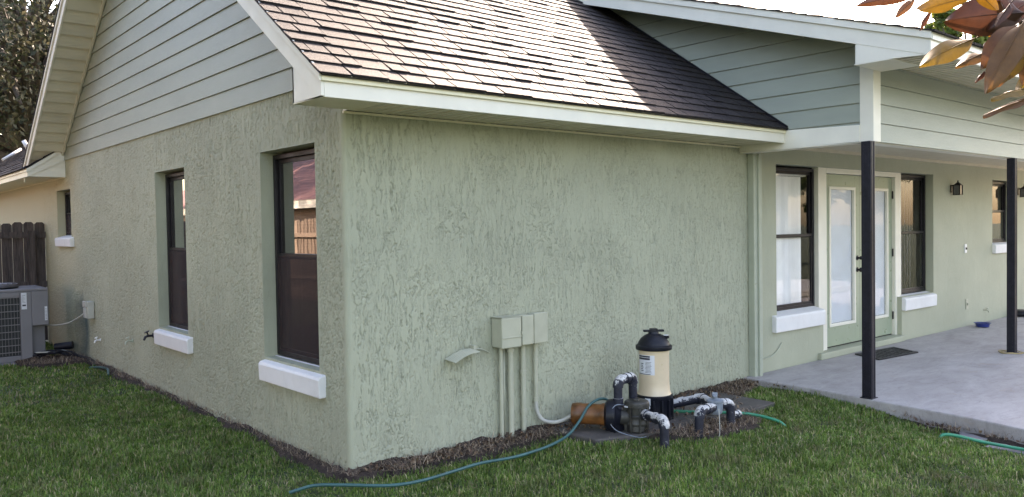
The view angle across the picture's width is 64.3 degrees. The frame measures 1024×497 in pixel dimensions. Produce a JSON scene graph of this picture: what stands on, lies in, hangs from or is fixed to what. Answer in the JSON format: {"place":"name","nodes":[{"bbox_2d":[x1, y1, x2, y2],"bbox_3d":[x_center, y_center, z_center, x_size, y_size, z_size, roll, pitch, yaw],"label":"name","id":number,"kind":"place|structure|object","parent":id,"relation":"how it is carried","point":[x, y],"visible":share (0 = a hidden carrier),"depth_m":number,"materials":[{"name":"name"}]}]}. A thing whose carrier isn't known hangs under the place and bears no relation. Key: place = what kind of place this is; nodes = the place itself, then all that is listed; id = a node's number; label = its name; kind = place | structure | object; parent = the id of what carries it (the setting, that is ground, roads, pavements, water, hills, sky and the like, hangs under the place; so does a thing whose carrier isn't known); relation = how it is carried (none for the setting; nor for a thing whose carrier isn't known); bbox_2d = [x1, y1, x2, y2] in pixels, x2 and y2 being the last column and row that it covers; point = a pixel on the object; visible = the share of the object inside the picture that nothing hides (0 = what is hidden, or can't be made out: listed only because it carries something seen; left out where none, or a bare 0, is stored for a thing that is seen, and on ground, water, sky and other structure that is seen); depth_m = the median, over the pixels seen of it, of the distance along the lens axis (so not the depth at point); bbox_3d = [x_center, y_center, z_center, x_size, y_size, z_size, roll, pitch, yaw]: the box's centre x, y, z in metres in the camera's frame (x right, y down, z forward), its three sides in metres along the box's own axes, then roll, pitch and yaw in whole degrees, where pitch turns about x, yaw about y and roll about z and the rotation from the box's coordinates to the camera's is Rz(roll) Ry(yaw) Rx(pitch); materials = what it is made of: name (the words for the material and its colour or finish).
{"place":"outdoors","nodes":[
{"label":"outdoors","id":0,"kind":"place"},
{"bbox_2d":[1,0,1018,134],"label":"sky","id":1,"kind":"structure","parent":0,"point":[846,9],"materials":[{"name":"white"}]},
{"bbox_2d":[0,340,1023,496],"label":"ground","id":2,"kind":"structure","parent":0,"point":[492,488],"depth_m":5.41,"materials":[{"name":"green plant"}]},
{"bbox_2d":[0,222,47,339],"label":"wooden fence","id":3,"kind":"object","parent":2,"relation":"on","point":[19,259],"visible":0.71,"depth_m":11.95,"materials":[{"name":"brown wood"}]},
{"bbox_2d":[0,355,49,365],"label":"concrete slab","id":4,"kind":"structure","parent":2,"relation":"on","point":[2,364],"depth_m":10.24,"materials":[{"name":"grey concrete"}]},
{"bbox_2d":[0,283,48,362],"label":"air conditioner","id":5,"kind":"object","parent":4,"relation":"on","point":[24,316],"visible":0.96,"depth_m":10.41,"materials":[{"name":"grey metal"}]},
{"bbox_2d":[0,0,58,157],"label":"oak tree","id":6,"kind":"object","parent":2,"relation":"on","point":[25,36],"visible":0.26,"depth_m":23.82,"materials":[{"name":"green plant"}]},
{"bbox_2d":[89,366,109,375],"bbox_3d":[-4.825,1.419,9.573,0.075,0.061,0.707,-2,2,-43],"label":"garden hose","id":7,"kind":"object","parent":2,"relation":"on","point":[107,369],"visible":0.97,"depth_m":9.56,"materials":[{"name":"teal rubber"}]},
{"bbox_2d":[289,397,607,493],"bbox_3d":[-0.157,1.338,5.697,2.765,0.282,0.448,-2,2,-38],"label":"garden hose","id":8,"kind":"object","parent":2,"relation":"on","point":[444,473],"visible":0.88,"depth_m":5.24,"materials":[{"name":"teal rubber"}]},
{"bbox_2d":[0,0,1023,470],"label":"house","id":9,"kind":"structure","parent":2,"relation":"on","point":[336,232],"depth_m":7.18,"materials":[{"name":"green paint"}]},
{"bbox_2d":[55,192,73,246],"bbox_3d":[-6.093,-0.408,11.217,0.215,0.760,0.925,-2,2,-41],"label":"window","id":10,"kind":"structure","parent":9,"relation":"in","point":[67,240],"depth_m":11.45,"materials":[{"name":"brown metal"}]},
{"bbox_2d":[45,301,94,325],"bbox_3d":[-5.691,0.837,10.470,1.165,0.366,0.132,0,2,35],"label":"disconnect box","id":11,"kind":"object","parent":9,"relation":"attached to","point":[88,309],"visible":0.96,"depth_m":10.13,"materials":[{"name":"white plastic"}]},
{"bbox_2d":[124,337,132,344],"bbox_3d":[-4.203,1.010,8.928,0.089,0.089,0.045,-2,2,-41],"label":"spigot","id":12,"kind":"object","parent":9,"relation":"attached to","point":[128,340],"visible":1,"depth_m":8.92,"materials":[{"name":"green metal"}]},
{"bbox_2d":[143,330,153,340],"bbox_3d":[-3.736,0.892,8.365,0.106,0.105,0.053,-2,2,-41],"label":"spigot","id":13,"kind":"object","parent":9,"relation":"attached to","point":[148,335],"visible":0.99,"depth_m":8.35,"materials":[{"name":"black paint"}]},
{"bbox_2d":[154,172,192,353],"bbox_3d":[-3.214,0.111,7.926,0.273,1.710,0.970,-2,2,-41],"label":"window","id":14,"kind":"structure","parent":9,"relation":"in","point":[175,189],"depth_m":8.11,"materials":[{"name":"black glass"}]},
{"bbox_2d":[258,148,325,398],"bbox_3d":[-1.548,0.150,5.983,0.273,1.735,0.990,-2,2,-41],"label":"window","id":15,"kind":"structure","parent":9,"relation":"in","point":[293,172],"depth_m":6.10,"materials":[{"name":"black glass"}]},
{"bbox_2d":[445,345,489,362],"bbox_3d":[-0.287,0.756,5.915,0.412,0.093,0.143,-2,2,-41],"label":"metal flap","id":16,"kind":"object","parent":9,"relation":"attached to","point":[457,356],"visible":1,"depth_m":5.84,"materials":[{"name":"beige paint"}]},
{"bbox_2d":[492,315,522,437],"bbox_3d":[-0.032,0.997,6.140,0.197,0.975,0.138,-2,2,-41],"label":"electrical box","id":17,"kind":"object","parent":9,"relation":"attached to","point":[506,332],"visible":0.93,"depth_m":6.13,"materials":[{"name":"green paint"}]},
{"bbox_2d":[518,314,533,431],"bbox_3d":[0.091,0.987,6.259,0.118,0.964,0.118,-2,2,-41],"label":"electrical box","id":18,"kind":"object","parent":9,"relation":"attached to","point":[527,327],"visible":0.87,"depth_m":6.27,"materials":[{"name":"beige paint"}]},
{"bbox_2d":[528,312,570,423],"bbox_3d":[0.288,0.938,6.394,0.336,0.890,0.132,-1,2,-20],"label":"electrical box","id":19,"kind":"object","parent":9,"relation":"attached to","point":[540,327],"visible":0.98,"depth_m":6.36,"materials":[{"name":"beige paint"}]},
{"bbox_2d":[772,167,825,332],"bbox_3d":[3.085,-0.008,9.001,1.050,1.770,0.275,-2,2,-41],"label":"window","id":20,"kind":"structure","parent":9,"relation":"in","point":[792,314],"depth_m":9.15,"materials":[{"name":"brown metal"}]},
{"bbox_2d":[826,174,861,346],"bbox_3d":[3.968,0.134,9.777,0.882,2.035,0.109,-2,2,-41],"label":"door","id":21,"kind":"structure","parent":9,"relation":"in","point":[844,269],"depth_m":9.84,"materials":[{"name":"green paint"}]},
{"bbox_2d":[859,176,893,339],"bbox_3d":[4.628,0.107,10.371,0.880,2.035,0.066,-2,2,-41],"label":"door","id":22,"kind":"structure","parent":9,"relation":"in","point":[884,252],"depth_m":10.51,"materials":[{"name":"green paint"}]},
{"bbox_2d":[897,174,936,310],"bbox_3d":[5.379,-0.098,10.966,0.965,1.790,0.275,-2,2,-41],"label":"window","id":23,"kind":"structure","parent":9,"relation":"in","point":[925,300],"depth_m":11.12,"materials":[{"name":"brown metal"}]},
{"bbox_2d":[950,180,962,194],"bbox_3d":[6.297,-0.860,11.540,0.104,0.208,0.141,-2,2,-41],"label":"wall lantern","id":24,"kind":"object","parent":9,"relation":"attached to","point":[956,188],"depth_m":11.51,"materials":[{"name":"brown metal"}]},
{"bbox_2d":[965,299,968,308],"bbox_3d":[6.703,0.818,11.988,0.090,0.150,0.025,-2,2,-41],"label":"outlet box","id":25,"kind":"object","parent":9,"relation":"attached to","point":[967,303],"visible":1,"depth_m":11.98,"materials":[{"name":"beige paint"}]},
{"bbox_2d":[992,182,1006,253],"bbox_3d":[7.711,-0.493,12.889,0.760,1.120,0.165,-2,2,-41],"label":"window","id":26,"kind":"structure","parent":9,"relation":"in","point":[999,244],"depth_m":12.97,"materials":[{"name":"brown metal"}]},
{"bbox_2d":[1017,186,1023,196],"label":"wall lantern","id":27,"kind":"object","parent":9,"relation":"attached to","point":[1020,191],"depth_m":13.27,"materials":[{"name":"brown metal"}]},
{"bbox_2d":[14,349,1023,482],"bbox_3d":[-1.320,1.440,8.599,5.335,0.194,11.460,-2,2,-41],"label":"soil","id":28,"kind":"structure","parent":2,"relation":"on","point":[319,467],"depth_m":6.12,"materials":[{"name":"brown soil"}]},
{"bbox_2d":[32,341,94,365],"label":"refrigerant lines","id":29,"kind":"object","parent":28,"relation":"on","point":[60,348],"visible":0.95,"depth_m":10.45,"materials":[{"name":"black plastic"}]},
{"bbox_2d":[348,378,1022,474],"bbox_3d":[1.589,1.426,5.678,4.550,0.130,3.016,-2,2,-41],"label":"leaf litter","id":30,"kind":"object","parent":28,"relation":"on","point":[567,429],"visible":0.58,"depth_m":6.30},
{"bbox_2d":[674,392,741,438],"bbox_3d":[1.590,1.303,6.472,0.518,0.357,0.651,-1,2,-8],"label":"valve manifold","id":31,"kind":"object","parent":28,"relation":"on","point":[714,405],"visible":0.95,"depth_m":6.37,"materials":[{"name":"grey plastic"}]},
{"bbox_2d":[550,391,773,445],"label":"concrete slab","id":32,"kind":"structure","parent":2,"relation":"on","point":[594,434],"depth_m":6.43,"materials":[{"name":"grey concrete"}]},
{"bbox_2d":[571,372,669,449],"bbox_3d":[0.794,1.237,6.227,0.678,0.524,0.769,-1,2,-1],"label":"pool pump","id":33,"kind":"object","parent":32,"relation":"on","point":[635,415],"visible":0.98,"depth_m":6.24,"materials":[{"name":"black plastic"}]},
{"bbox_2d":[635,328,673,420],"bbox_3d":[1.167,1.023,6.696,0.312,0.735,0.316,-2,2,-41],"label":"pool filter","id":34,"kind":"object","parent":32,"relation":"on","point":[653,346],"visible":0.93,"depth_m":6.58,"materials":[{"name":"beige plastic"}]},
{"bbox_2d":[674,410,1023,450],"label":"garden hose","id":35,"kind":"object","parent":2,"relation":"on","point":[940,435],"visible":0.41,"depth_m":6.12,"materials":[{"name":"green rubber"}]},
{"bbox_2d":[855,0,1023,118],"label":"magnolia tree","id":36,"kind":"object","parent":2,"relation":"on","point":[1000,57],"visible":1,"depth_m":1.49,"materials":[{"name":"orange plant"}]},
{"bbox_2d":[924,8,988,44],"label":"distant tree","id":37,"kind":"object","parent":2,"relation":"on","point":[938,23],"visible":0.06,"depth_m":42.95,"materials":[{"name":"green plant"}]},
{"bbox_2d":[959,432,986,442],"bbox_3d":[3.530,1.497,6.326,0.245,0.072,0.258,-2,2,-32],"label":"stepping stone","id":38,"kind":"object","parent":2,"relation":"on","point":[971,435],"visible":0.23,"depth_m":6.33,"materials":[{"name":"grey stone"}]},
{"bbox_2d":[985,442,1023,452],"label":"stepping stone","id":39,"kind":"object","parent":2,"relation":"on","point":[1002,448],"visible":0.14,"depth_m":6.02,"materials":[{"name":"grey stone"}]},
{"bbox_2d":[744,317,1023,443],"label":"patio","id":40,"kind":"structure","parent":0,"point":[970,377],"depth_m":8.02,"materials":[{"name":"grey concrete"}]},
{"bbox_2d":[855,347,917,359],"bbox_3d":[4.407,1.230,9.582,0.986,0.012,0.398,-2,2,-35],"label":"door mat","id":41,"kind":"object","parent":40,"relation":"on","point":[886,353],"depth_m":9.56,"materials":[{"name":"black rubber"}]},
{"bbox_2d":[974,322,990,326],"bbox_3d":[6.835,1.107,11.832,0.228,0.060,0.228,-2,2,-41],"label":"bowl","id":42,"kind":"object","parent":40,"relation":"on","point":[982,324],"visible":1,"depth_m":11.77,"materials":[{"name":"blue plastic"}]},
{"bbox_2d":[998,350,1023,353],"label":"rope","id":43,"kind":"object","parent":40,"relation":"on","point":[1002,351],"visible":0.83,"depth_m":9.46,"materials":[{"name":"beige"}]},
{"bbox_2d":[1017,309,1023,316],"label":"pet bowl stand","id":44,"kind":"object","parent":40,"relation":"on","point":[1020,312],"visible":0.44,"depth_m":12.94,"materials":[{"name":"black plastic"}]}
]}

